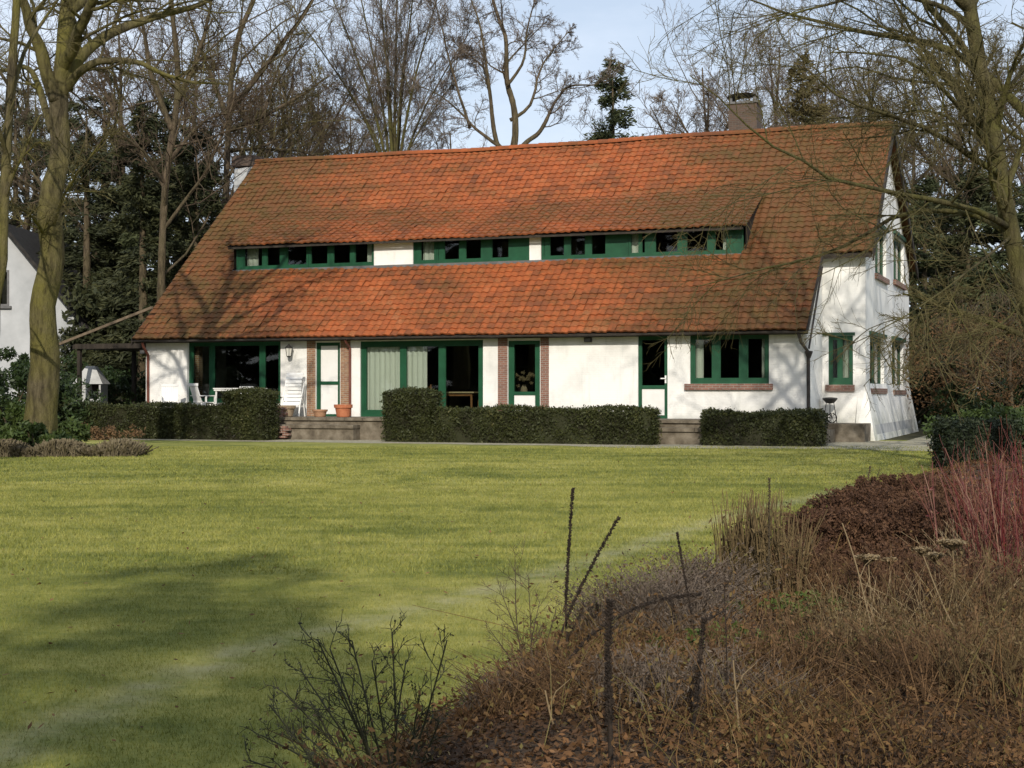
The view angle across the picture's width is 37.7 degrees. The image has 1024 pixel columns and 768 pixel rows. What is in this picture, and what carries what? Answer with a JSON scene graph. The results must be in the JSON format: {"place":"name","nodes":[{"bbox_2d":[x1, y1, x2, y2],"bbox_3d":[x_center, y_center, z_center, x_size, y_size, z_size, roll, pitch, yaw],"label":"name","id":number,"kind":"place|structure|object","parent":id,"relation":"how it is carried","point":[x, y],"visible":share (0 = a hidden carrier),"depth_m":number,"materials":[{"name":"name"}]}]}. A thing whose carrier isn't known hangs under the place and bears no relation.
{"place":"outdoors","nodes":[
{"label":"outdoors","id":0,"kind":"place"},
{"bbox_2d":[0,224,108,403],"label":"neighbouring house","id":1,"kind":"structure","parent":0,"point":[23,259],"depth_m":60.02,"materials":[{"name":"paint"}]},
{"bbox_2d":[0,440,936,767],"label":"lawn","id":2,"kind":"structure","parent":0,"point":[54,736],"depth_m":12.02,"materials":[{"name":"plant"}]},
{"bbox_2d":[0,437,158,456],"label":"lavender border","id":3,"kind":"object","parent":2,"relation":"on","point":[123,446],"visible":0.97,"depth_m":32.76,"materials":[{"name":"plant"}]},
{"bbox_2d":[334,450,1023,767],"bbox_3d":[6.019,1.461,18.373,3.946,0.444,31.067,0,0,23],"label":"leaf litter","id":4,"kind":"object","parent":2,"relation":"on","point":[524,763],"visible":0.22,"depth_m":6.23,"materials":[{"name":"brown plant"}]},
{"bbox_2d":[237,609,466,767],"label":"rose bush","id":5,"kind":"object","parent":4,"relation":"on","point":[361,732],"visible":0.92,"depth_m":5.96,"materials":[{"name":"brown plant"}]},
{"bbox_2d":[475,536,577,672],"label":"twiggy shrub","id":6,"kind":"object","parent":4,"relation":"on","point":[529,629],"visible":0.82,"depth_m":7.87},
{"bbox_2d":[415,632,690,719],"bbox_3d":[0.204,1.356,6.906,1.293,0.342,1.154,0,0,0],"label":"dead perennial","id":7,"kind":"object","parent":4,"relation":"on","point":[513,688],"visible":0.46,"depth_m":6.82,"materials":[{"name":"plant"}]},
{"bbox_2d":[604,598,614,767],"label":"seed stalk","id":8,"kind":"object","parent":4,"relation":"on","point":[608,669],"visible":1,"depth_m":5.69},
{"bbox_2d":[246,444,1023,767],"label":"undergrowth","id":9,"kind":"object","parent":4,"relation":"on","point":[890,728],"visible":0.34,"depth_m":6.15,"materials":[{"name":"plant"}]},
{"bbox_2d":[548,556,769,639],"bbox_3d":[0.897,1.311,9.220,1.381,0.438,1.414,0,0,0],"label":"mounded perennial","id":10,"kind":"object","parent":4,"relation":"on","point":[642,594],"visible":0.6,"depth_m":9.07,"materials":[{"name":"plant"}]},
{"bbox_2d":[568,632,755,724],"bbox_3d":[0.671,1.287,6.619,0.768,0.379,0.606,0,0,-43],"label":"dead perennial","id":11,"kind":"object","parent":4,"relation":"on","point":[642,673],"visible":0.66,"depth_m":6.57,"materials":[{"name":"plant"}]},
{"bbox_2d":[544,639,844,725],"bbox_3d":[0.797,1.369,6.875,1.366,0.325,1.188,0,0,-44],"label":"dead perennial","id":12,"kind":"object","parent":4,"relation":"on","point":[737,681],"visible":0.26,"depth_m":6.79,"materials":[{"name":"plant"}]},
{"bbox_2d":[619,542,790,608],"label":"mounded perennial","id":13,"kind":"object","parent":4,"relation":"on","point":[712,576],"visible":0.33,"depth_m":9.82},
{"bbox_2d":[689,608,724,748],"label":"seed stalk","id":14,"kind":"object","parent":4,"relation":"on","point":[703,621],"visible":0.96,"depth_m":5.99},
{"bbox_2d":[708,488,799,593],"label":"upright perennial","id":15,"kind":"object","parent":4,"relation":"on","point":[729,539],"visible":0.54,"depth_m":10.51,"materials":[{"name":"plant"}]},
{"bbox_2d":[673,601,846,689],"bbox_3d":[1.219,1.272,7.376,0.832,0.454,0.712,0,0,0],"label":"dead perennial","id":16,"kind":"object","parent":4,"relation":"on","point":[757,645],"visible":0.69,"depth_m":7.34,"materials":[{"name":"plant"}]},
{"bbox_2d":[618,661,933,741],"bbox_3d":[1.192,1.415,6.612,1.481,0.344,1.070,0,0,0],"label":"dead perennial","id":17,"kind":"object","parent":4,"relation":"on","point":[801,694],"visible":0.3,"depth_m":6.53,"materials":[{"name":"plant"}]},
{"bbox_2d":[727,509,827,601],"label":"upright perennial","id":18,"kind":"object","parent":4,"relation":"on","point":[777,549],"visible":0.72,"depth_m":10.34,"materials":[{"name":"plant"}]},
{"bbox_2d":[772,543,867,607],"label":"dead perennial","id":19,"kind":"object","parent":4,"relation":"on","point":[823,571],"visible":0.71,"depth_m":10.15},
{"bbox_2d":[781,504,901,566],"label":"mounded perennial","id":20,"kind":"object","parent":4,"relation":"on","point":[861,525],"visible":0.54,"depth_m":12.20,"materials":[{"name":"plant"}]},
{"bbox_2d":[736,574,956,684],"bbox_3d":[1.592,1.239,7.551,1.115,0.529,0.990,0,0,27],"label":"dead perennial","id":21,"kind":"object","parent":4,"relation":"on","point":[837,624],"visible":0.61,"depth_m":7.54,"materials":[{"name":"plant"}]},
{"bbox_2d":[784,483,959,534],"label":"mounded perennial","id":22,"kind":"object","parent":4,"relation":"on","point":[861,500],"visible":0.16,"depth_m":14.09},
{"bbox_2d":[722,614,1023,707],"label":"dead perennial","id":23,"kind":"object","parent":4,"relation":"on","point":[838,665],"visible":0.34,"depth_m":7.25,"materials":[{"name":"plant"}]},
{"bbox_2d":[832,472,985,505],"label":"mounded perennial","id":24,"kind":"object","parent":4,"relation":"on","point":[900,484],"visible":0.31,"depth_m":17.25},
{"bbox_2d":[797,562,1023,640],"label":"dry grass clump","id":25,"kind":"object","parent":4,"relation":"on","point":[881,603],"visible":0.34,"depth_m":8.58,"materials":[{"name":"plant"}]},
{"bbox_2d":[832,537,990,608],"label":"mounded perennial","id":26,"kind":"object","parent":4,"relation":"on","point":[884,564],"visible":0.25,"depth_m":10.12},
{"bbox_2d":[821,538,1022,631],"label":"dead perennial","id":27,"kind":"object","parent":4,"relation":"on","point":[915,589],"visible":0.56,"depth_m":8.88,"materials":[{"name":"plant"}]},
{"bbox_2d":[820,610,1023,706],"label":"dead perennial","id":28,"kind":"object","parent":4,"relation":"on","point":[933,670],"visible":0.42,"depth_m":7.10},
{"bbox_2d":[836,594,1023,707],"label":"dead perennial","id":29,"kind":"object","parent":4,"relation":"on","point":[942,637],"visible":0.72,"depth_m":6.94,"materials":[{"name":"plant"}]},
{"bbox_2d":[870,493,1023,563],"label":"mounded perennial","id":30,"kind":"object","parent":4,"relation":"on","point":[909,516],"visible":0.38,"depth_m":12.37,"materials":[{"name":"plant"}]},
{"bbox_2d":[885,547,1023,623],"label":"mounded perennial","id":31,"kind":"object","parent":4,"relation":"on","point":[970,573],"visible":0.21,"depth_m":9.32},
{"bbox_2d":[889,533,1023,654],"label":"dead perennial","id":32,"kind":"object","parent":4,"relation":"on","point":[1001,601],"visible":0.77,"depth_m":8.28,"materials":[{"name":"plant"}]},
{"bbox_2d":[900,441,1013,557],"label":"dogwood shrub","id":33,"kind":"object","parent":4,"relation":"on","point":[956,521],"visible":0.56,"depth_m":12.00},
{"bbox_2d":[912,602,1023,715],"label":"dead perennial","id":34,"kind":"object","parent":4,"relation":"on","point":[1006,659],"visible":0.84,"depth_m":6.80,"materials":[{"name":"plant"}]},
{"bbox_2d":[937,417,1023,587],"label":"dogwood shrub","id":35,"kind":"object","parent":4,"relation":"on","point":[977,541],"visible":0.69,"depth_m":10.61,"materials":[{"name":"plant"}]},
{"bbox_2d":[967,416,1023,588],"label":"dogwood shrub","id":36,"kind":"object","parent":4,"relation":"on","point":[1017,535],"visible":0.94,"depth_m":10.21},
{"bbox_2d":[0,0,1023,389],"label":"sky","id":37,"kind":"structure","parent":0,"point":[600,23],"materials":[{"name":"blue"}]},
{"bbox_2d":[110,434,932,450],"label":"path","id":38,"kind":"structure","parent":0,"point":[921,442],"depth_m":40.01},
{"bbox_2d":[379,385,662,444],"bbox_3d":[0.146,0.856,41.234,8.162,1.690,1.091,0,0,21],"label":"clipped hedge","id":39,"kind":"object","parent":38,"relation":"on","point":[414,414],"visible":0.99,"depth_m":40.99,"materials":[{"name":"green plant"}]},
{"bbox_2d":[698,406,830,446],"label":"clipped hedge","id":40,"kind":"object","parent":38,"relation":"on","point":[796,427],"visible":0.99,"depth_m":38.74,"materials":[{"name":"green plant"}]},
{"bbox_2d":[885,402,980,439],"bbox_3d":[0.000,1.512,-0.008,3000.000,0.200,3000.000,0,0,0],"label":"ground","id":41,"kind":"structure","parent":0,"point":[914,435],"depth_m":47.87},
{"bbox_2d":[0,84,48,225],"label":"fir tree","id":42,"kind":"object","parent":41,"relation":"on","point":[22,193],"visible":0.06,"depth_m":74.95,"materials":[{"name":"green plant"}]},
{"bbox_2d":[0,358,58,427],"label":"evergreen shrub","id":43,"kind":"object","parent":41,"relation":"on","point":[19,379],"visible":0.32,"depth_m":43.44,"materials":[{"name":"green plant"}]},
{"bbox_2d":[0,399,59,432],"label":"evergreen shrub","id":44,"kind":"object","parent":41,"relation":"on","point":[16,412],"visible":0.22,"depth_m":38.66,"materials":[{"name":"green plant"}]},
{"bbox_2d":[0,419,63,445],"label":"evergreen shrub","id":45,"kind":"object","parent":41,"relation":"on","point":[30,433],"visible":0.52,"depth_m":33.62,"materials":[{"name":"green plant"}]},
{"bbox_2d":[0,0,96,305],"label":"bare tree","id":46,"kind":"object","parent":41,"relation":"on","point":[6,131],"visible":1,"depth_m":30.95,"materials":[{"name":"brown plant"}]},
{"bbox_2d":[11,371,106,425],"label":"evergreen shrub","id":47,"kind":"object","parent":41,"relation":"on","point":[72,390],"visible":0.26,"depth_m":45.57,"materials":[{"name":"green plant"}]},
{"bbox_2d":[0,0,129,241],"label":"bare tree","id":48,"kind":"object","parent":41,"relation":"on","point":[28,227],"visible":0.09,"depth_m":82.67,"materials":[{"name":"brown plant"}]},
{"bbox_2d":[36,98,138,346],"bbox_3d":[-17.565,-4.920,62.023,4.944,13.928,6.198,0,0,34],"label":"fir tree","id":49,"kind":"object","parent":41,"relation":"on","point":[75,255],"visible":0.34,"depth_m":61.96,"materials":[{"name":"green plant"}]},
{"bbox_2d":[73,366,109,403],"bbox_3d":[-14.444,0.558,51.543,1.020,2.351,1.010,0,0,0],"label":"garden oven","id":50,"kind":"object","parent":41,"relation":"on","point":[94,377],"visible":0.44,"depth_m":51.28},
{"bbox_2d":[63,72,126,256],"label":"fir tree","id":51,"kind":"object","parent":41,"relation":"on","point":[98,108],"visible":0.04,"depth_m":72.01,"materials":[{"name":"green plant"}]},
{"bbox_2d":[59,306,152,404],"bbox_3d":[-12.930,-0.327,51.201,3.970,4.383,3.640,0,0,21],"label":"carport","id":52,"kind":"object","parent":41,"relation":"on","point":[134,348],"visible":0.47,"depth_m":49.95,"materials":[{"name":"brown wood"}]},
{"bbox_2d":[58,275,155,401],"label":"evergreen thicket","id":53,"kind":"object","parent":41,"relation":"on","point":[92,312],"visible":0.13,"depth_m":59.29,"materials":[{"name":"green plant"}]},
{"bbox_2d":[71,126,150,313],"bbox_3d":[-16.489,-4.503,63.842,4.794,13.115,4.403,0,0,0],"label":"fir tree","id":54,"kind":"object","parent":41,"relation":"on","point":[96,264],"visible":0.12,"depth_m":63.71,"materials":[{"name":"green plant"}]},
{"bbox_2d":[99,365,145,404],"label":"evergreen shrub","id":55,"kind":"object","parent":41,"relation":"on","point":[113,380],"visible":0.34,"depth_m":53.77,"materials":[{"name":"green plant"}]},
{"bbox_2d":[0,0,263,435],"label":"bare tree","id":56,"kind":"object","parent":41,"relation":"on","point":[43,385],"visible":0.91,"depth_m":34.74,"materials":[{"name":"brown plant"}]},
{"bbox_2d":[82,96,194,404],"bbox_3d":[-14.160,-4.470,57.189,5.128,12.974,4.832,0,0,-44],"label":"fir tree","id":57,"kind":"object","parent":41,"relation":"on","point":[136,188],"visible":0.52,"depth_m":56.84,"materials":[{"name":"green plant"}]},
{"bbox_2d":[0,0,317,268],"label":"bare tree","id":58,"kind":"object","parent":41,"relation":"on","point":[96,83],"visible":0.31,"depth_m":65.54,"materials":[{"name":"brown plant"}]},
{"bbox_2d":[109,92,214,398],"bbox_3d":[-14.357,-5.009,62.010,5.115,14.106,5.405,0,0,20],"label":"fir tree","id":59,"kind":"object","parent":41,"relation":"on","point":[131,240],"visible":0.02,"depth_m":61.81,"materials":[{"name":"green plant"}]},
{"bbox_2d":[0,0,337,300],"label":"bare tree","id":60,"kind":"object","parent":41,"relation":"on","point":[170,157],"visible":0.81,"depth_m":54.95,"materials":[{"name":"brown plant"}]},
{"bbox_2d":[57,386,281,440],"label":"clipped hedge","id":61,"kind":"object","parent":41,"relation":"on","point":[253,414],"visible":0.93,"depth_m":44.17,"materials":[{"name":"green plant"}]},
{"bbox_2d":[136,122,227,395],"bbox_3d":[-12.137,-4.059,57.753,4.747,12.159,5.794,0,0,0],"label":"fir tree","id":62,"kind":"object","parent":41,"relation":"on","point":[183,232],"visible":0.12,"depth_m":57.73,"materials":[{"name":"green plant"}]},
{"bbox_2d":[71,0,335,222],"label":"bare tree","id":63,"kind":"object","parent":41,"relation":"on","point":[164,50],"visible":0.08,"depth_m":78.32,"materials":[{"name":"brown plant"}]},
{"bbox_2d":[156,0,412,205],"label":"bare tree","id":64,"kind":"object","parent":41,"relation":"on","point":[253,148],"visible":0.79,"depth_m":59.95,"materials":[{"name":"brown plant"}]},
{"bbox_2d":[151,0,447,216],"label":"bare tree","id":65,"kind":"object","parent":41,"relation":"on","point":[322,136],"visible":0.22,"depth_m":69.12,"materials":[{"name":"brown plant"}]},
{"bbox_2d":[124,0,491,222],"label":"bare tree","id":66,"kind":"object","parent":41,"relation":"on","point":[325,109],"visible":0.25,"depth_m":73.84,"materials":[{"name":"brown plant"}]},
{"bbox_2d":[186,2,441,168],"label":"bare tree","id":67,"kind":"object","parent":41,"relation":"on","point":[306,87],"visible":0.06,"depth_m":86.96,"materials":[{"name":"brown plant"}]},
{"bbox_2d":[263,48,457,156],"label":"bare tree","id":68,"kind":"object","parent":41,"relation":"on","point":[419,148],"visible":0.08,"depth_m":78.52,"materials":[{"name":"brown plant"}]},
{"bbox_2d":[274,0,497,151],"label":"bare tree","id":69,"kind":"object","parent":41,"relation":"on","point":[385,46],"visible":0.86,"depth_m":65.61,"materials":[{"name":"brown plant"}]},
{"bbox_2d":[277,424,703,444],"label":"steps","id":70,"kind":"structure","parent":41,"relation":"on","point":[678,435],"depth_m":43.68,"materials":[{"name":"grey stone"}]},
{"bbox_2d":[279,416,701,439],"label":"terrace","id":71,"kind":"structure","parent":41,"relation":"on","point":[370,429],"depth_m":43.89,"materials":[{"name":"grey stone"}]},
{"bbox_2d":[281,373,304,416],"bbox_3d":[-6.752,0.326,46.152,0.644,1.353,0.569,0,0,13],"label":"folding lounger","id":72,"kind":"object","parent":71,"relation":"on","point":[294,386],"visible":0.81,"depth_m":46.19,"materials":[{"name":"white plastic"}]},
{"bbox_2d":[409,0,631,145],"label":"bare tree","id":73,"kind":"object","parent":41,"relation":"on","point":[471,52],"visible":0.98,"depth_m":62.05,"materials":[{"name":"brown plant"}]},
{"bbox_2d":[131,92,918,440],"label":"country house","id":74,"kind":"structure","parent":41,"relation":"on","point":[361,282],"depth_m":46.62,"materials":[{"name":"tile"}]},
{"bbox_2d":[189,341,280,402],"bbox_3d":[-8.724,-0.374,47.813,3.410,1.960,0.380,0,0,21],"label":"window","id":75,"kind":"structure","parent":74,"relation":"in","point":[212,345],"depth_m":47.95,"materials":[{"name":"green paint"}]},
{"bbox_2d":[236,244,308,269],"bbox_3d":[-7.917,-4.207,49.795,2.717,0.819,0.183,0,0,21],"label":"window","id":76,"kind":"structure","parent":74,"relation":"in","point":[252,254],"depth_m":49.83,"materials":[{"name":"green paint"}]},
{"bbox_2d":[317,342,339,415],"bbox_3d":[-5.647,-0.142,46.421,0.832,2.280,0.110,0,0,21],"label":"door","id":77,"kind":"structure","parent":74,"relation":"in","point":[328,354],"depth_m":46.40,"materials":[{"name":"green paint"}]},
{"bbox_2d":[309,242,373,267],"bbox_3d":[-5.529,-4.212,48.886,2.378,0.819,0.180,0,0,21],"label":"window","id":78,"kind":"structure","parent":74,"relation":"in","point":[370,247],"depth_m":48.72,"materials":[{"name":"green paint"}]},
{"bbox_2d":[361,340,482,416],"bbox_3d":[-2.699,-0.158,45.351,4.059,2.300,0.192,0,0,21],"label":"glazed door","id":79,"kind":"structure","parent":74,"relation":"in","point":[385,365],"depth_m":45.71,"materials":[{"name":"green paint"}]},
{"bbox_2d":[436,235,528,262],"bbox_3d":[-0.907,-4.222,47.082,3.141,0.819,0.100,0,0,21],"label":"window","id":80,"kind":"structure","parent":74,"relation":"in","point":[518,248],"depth_m":46.98,"materials":[{"name":"green paint"}]},
{"bbox_2d":[509,340,539,410],"bbox_3d":[0.390,-0.144,44.121,1.002,2.260,0.110,0,0,21],"label":"door","id":81,"kind":"structure","parent":74,"relation":"in","point":[530,399],"depth_m":44.11,"materials":[{"name":"green paint"}]},
{"bbox_2d":[542,232,627,259],"bbox_3d":[2.229,-4.228,45.890,2.781,0.819,0.100,0,0,21],"label":"window","id":82,"kind":"structure","parent":74,"relation":"in","point":[616,245],"depth_m":45.77,"materials":[{"name":"green paint"}]},
{"bbox_2d":[638,336,667,417],"bbox_3d":[4.026,-0.192,42.706,0.867,2.340,0.170,0,0,21],"label":"door","id":83,"kind":"structure","parent":74,"relation":"in","point":[655,396],"depth_m":42.72,"materials":[{"name":"green paint"}]},
{"bbox_2d":[628,227,743,256],"bbox_3d":[5.194,-4.234,44.807,3.516,0.819,0.186,0,0,21],"label":"window","id":84,"kind":"structure","parent":74,"relation":"in","point":[634,240],"depth_m":44.76,"materials":[{"name":"green paint"}]},
{"bbox_2d":[684,335,772,389],"bbox_3d":[6.072,-0.611,41.932,2.490,1.550,0.337,0,0,21],"label":"window","id":85,"kind":"structure","parent":74,"relation":"in","point":[698,382],"depth_m":41.91,"materials":[{"name":"green paint"}]},
{"bbox_2d":[823,332,854,390],"bbox_3d":[9.489,-0.638,43.486,0.920,1.700,0.333,0,0,21],"label":"window","id":86,"kind":"structure","parent":74,"relation":"in","point":[844,380],"depth_m":43.45,"materials":[{"name":"green paint"}]},
{"bbox_2d":[582,58,644,140],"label":"spruce tree","id":87,"kind":"object","parent":41,"relation":"on","point":[616,116],"visible":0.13,"depth_m":71.67,"materials":[{"name":"green plant"}]},
{"bbox_2d":[567,0,866,140],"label":"bare tree","id":88,"kind":"object","parent":41,"relation":"on","point":[706,120],"visible":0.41,"depth_m":71.20,"materials":[{"name":"brown plant"}]},
{"bbox_2d":[634,0,914,188],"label":"bare tree","id":89,"kind":"object","parent":41,"relation":"on","point":[776,75],"visible":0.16,"depth_m":74.64,"materials":[{"name":"brown plant"}]},
{"bbox_2d":[774,49,837,124],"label":"spruce tree","id":90,"kind":"object","parent":41,"relation":"on","point":[799,102],"visible":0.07,"depth_m":65.99,"materials":[{"name":"green plant"}]},
{"bbox_2d":[604,0,1023,422],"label":"bare tree","id":91,"kind":"object","parent":41,"relation":"on","point":[988,134],"visible":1,"depth_m":23.76,"materials":[{"name":"brown plant"}]},
{"bbox_2d":[728,0,957,250],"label":"bare tree","id":92,"kind":"object","parent":41,"relation":"on","point":[754,55],"visible":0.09,"depth_m":82.78,"materials":[{"name":"brown plant"}]},
{"bbox_2d":[825,423,870,442],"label":"side terrace","id":93,"kind":"structure","parent":41,"relation":"on","point":[848,432],"depth_m":41.82,"materials":[{"name":"grey stone"}]},
{"bbox_2d":[762,0,1022,284],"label":"bare tree","id":94,"kind":"object","parent":41,"relation":"on","point":[923,170],"visible":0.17,"depth_m":69.14,"materials":[{"name":"brown plant"}]},
{"bbox_2d":[822,0,1014,415],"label":"bare tree","id":95,"kind":"object","parent":41,"relation":"on","point":[914,175],"visible":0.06,"depth_m":84.57,"materials":[{"name":"brown plant"}]},
{"bbox_2d":[826,0,1023,156],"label":"bare tree","id":96,"kind":"object","parent":41,"relation":"on","point":[999,88],"visible":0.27,"depth_m":28.87,"materials":[{"name":"brown plant"}]},
{"bbox_2d":[827,0,1023,412],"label":"bare tree","id":97,"kind":"object","parent":41,"relation":"on","point":[915,143],"visible":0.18,"depth_m":65.17,"materials":[{"name":"brown plant"}]},
{"bbox_2d":[907,175,961,422],"bbox_3d":[17.536,-3.454,63.868,4.590,11.017,5.372,0,0,-43],"label":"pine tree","id":98,"kind":"object","parent":41,"relation":"on","point":[929,185],"visible":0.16,"depth_m":63.91,"materials":[{"name":"green plant"}]},
{"bbox_2d":[909,305,960,427],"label":"evergreen thicket","id":99,"kind":"object","parent":41,"relation":"on","point":[922,410],"visible":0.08,"depth_m":59.46,"materials":[{"name":"green plant"}]},
{"bbox_2d":[909,155,1005,370],"bbox_3d":[18.159,-3.567,60.226,5.945,11.202,6.056,0,0,0],"label":"pine tree","id":100,"kind":"object","parent":41,"relation":"on","point":[980,194],"visible":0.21,"depth_m":59.57,"materials":[{"name":"green plant"}]},
{"bbox_2d":[926,378,990,418],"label":"evergreen shrub","id":101,"kind":"object","parent":41,"relation":"on","point":[937,398],"visible":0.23,"depth_m":51.67,"materials":[{"name":"green plant"}]},
{"bbox_2d":[897,17,1023,267],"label":"bare tree","id":102,"kind":"object","parent":41,"relation":"on","point":[1021,163],"visible":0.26,"depth_m":60.41,"materials":[{"name":"brown plant"}]},
{"bbox_2d":[900,271,1022,414],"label":"beech tree","id":103,"kind":"object","parent":41,"relation":"on","point":[951,325],"visible":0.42,"depth_m":51.92,"materials":[{"name":"brown plant"}]},
{"bbox_2d":[909,291,1023,409],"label":"evergreen thicket","id":104,"kind":"object","parent":41,"relation":"on","point":[952,365],"visible":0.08,"depth_m":55.65,"materials":[{"name":"green plant"}]},
{"bbox_2d":[927,415,1023,468],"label":"clipped hedge","id":105,"kind":"object","parent":41,"relation":"on","point":[949,431],"visible":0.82,"depth_m":27.56,"materials":[{"name":"green plant"}]},
{"bbox_2d":[930,269,1023,408],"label":"beech tree","id":106,"kind":"object","parent":41,"relation":"on","point":[1011,387],"visible":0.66,"depth_m":46.95,"materials":[{"name":"brown plant"}]},
{"bbox_2d":[942,182,1023,375],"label":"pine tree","id":107,"kind":"object","parent":41,"relation":"on","point":[999,256],"visible":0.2,"depth_m":57.88,"materials":[{"name":"green plant"}]},
{"bbox_2d":[956,375,1020,417],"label":"evergreen shrub","id":108,"kind":"object","parent":41,"relation":"on","point":[970,405],"visible":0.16,"depth_m":48.64,"materials":[{"name":"green plant"}]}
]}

